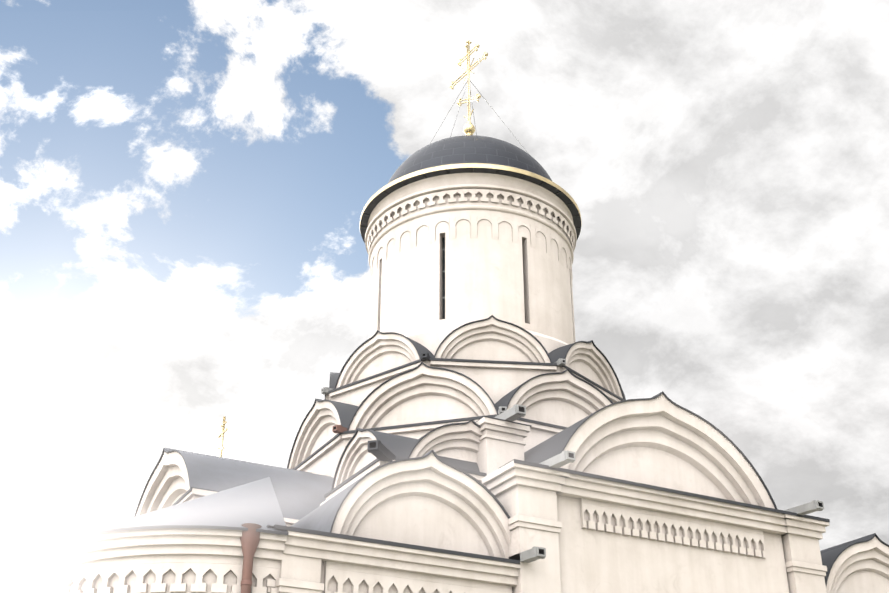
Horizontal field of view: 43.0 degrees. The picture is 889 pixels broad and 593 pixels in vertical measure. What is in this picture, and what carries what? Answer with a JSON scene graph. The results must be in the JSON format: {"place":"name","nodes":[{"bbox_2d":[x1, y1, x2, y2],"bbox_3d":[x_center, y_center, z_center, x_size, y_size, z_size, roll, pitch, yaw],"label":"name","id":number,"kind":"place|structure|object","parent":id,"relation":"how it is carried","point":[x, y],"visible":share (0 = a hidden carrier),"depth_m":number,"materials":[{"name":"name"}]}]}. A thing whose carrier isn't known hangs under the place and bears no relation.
{"place":"outdoors","nodes":[
{"label":"outdoors","id":0,"kind":"place"},
{"bbox_2d":[218,416,227,456],"bbox_3d":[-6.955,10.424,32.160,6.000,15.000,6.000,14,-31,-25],"label":"cross","id":1,"kind":"structure","parent":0,"point":[221,435],"depth_m":35.34,"materials":[{"name":"paint"}]},
{"bbox_2d":[0,0,888,592],"label":"sky","id":2,"kind":"structure","parent":0,"point":[186,186],"materials":[{"name":"white"}]},
{"label":"ground","id":3,"kind":"structure","parent":0,"visible":0},
{"bbox_2d":[19,477,287,592],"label":"apse","id":4,"kind":"structure","parent":3,"relation":"on","point":[192,546],"depth_m":15.89,"materials":[{"name":"paint"}]},
{"bbox_2d":[240,523,261,592],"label":"copper downpipe","id":5,"kind":"object","parent":4,"relation":"attached to","point":[250,539],"depth_m":15.75,"materials":[{"name":"metal"}]},
{"bbox_2d":[134,315,888,592],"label":"church body","id":6,"kind":"structure","parent":3,"relation":"on","point":[464,491],"depth_m":20.29,"materials":[{"name":"paint"}]},
{"bbox_2d":[365,173,576,354],"bbox_3d":[0.685,0.881,28.397,6.100,5.920,6.100,14,-31,-25],"label":"drum","id":7,"kind":"object","parent":6,"relation":"on","point":[448,253],"depth_m":26.94,"materials":[{"name":"paint"}]},
{"bbox_2d":[360,135,581,242],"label":"dome","id":8,"kind":"structure","parent":7,"relation":"on","point":[469,154],"depth_m":28.27,"materials":[{"name":"paint"}]},
{"bbox_2d":[430,40,528,153],"bbox_3d":[0.685,-5.332,31.701,2.697,4.798,2.697,14,-31,-25],"label":"cross","id":9,"kind":"object","parent":8,"relation":"on","point":[469,128],"depth_m":31.95,"materials":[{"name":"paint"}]},
{"bbox_2d":[321,352,823,562],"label":"roof drain spouts","id":10,"kind":"object","parent":6,"relation":"on","point":[378,450],"depth_m":19.35,"materials":[{"name":"paint"}]}
]}

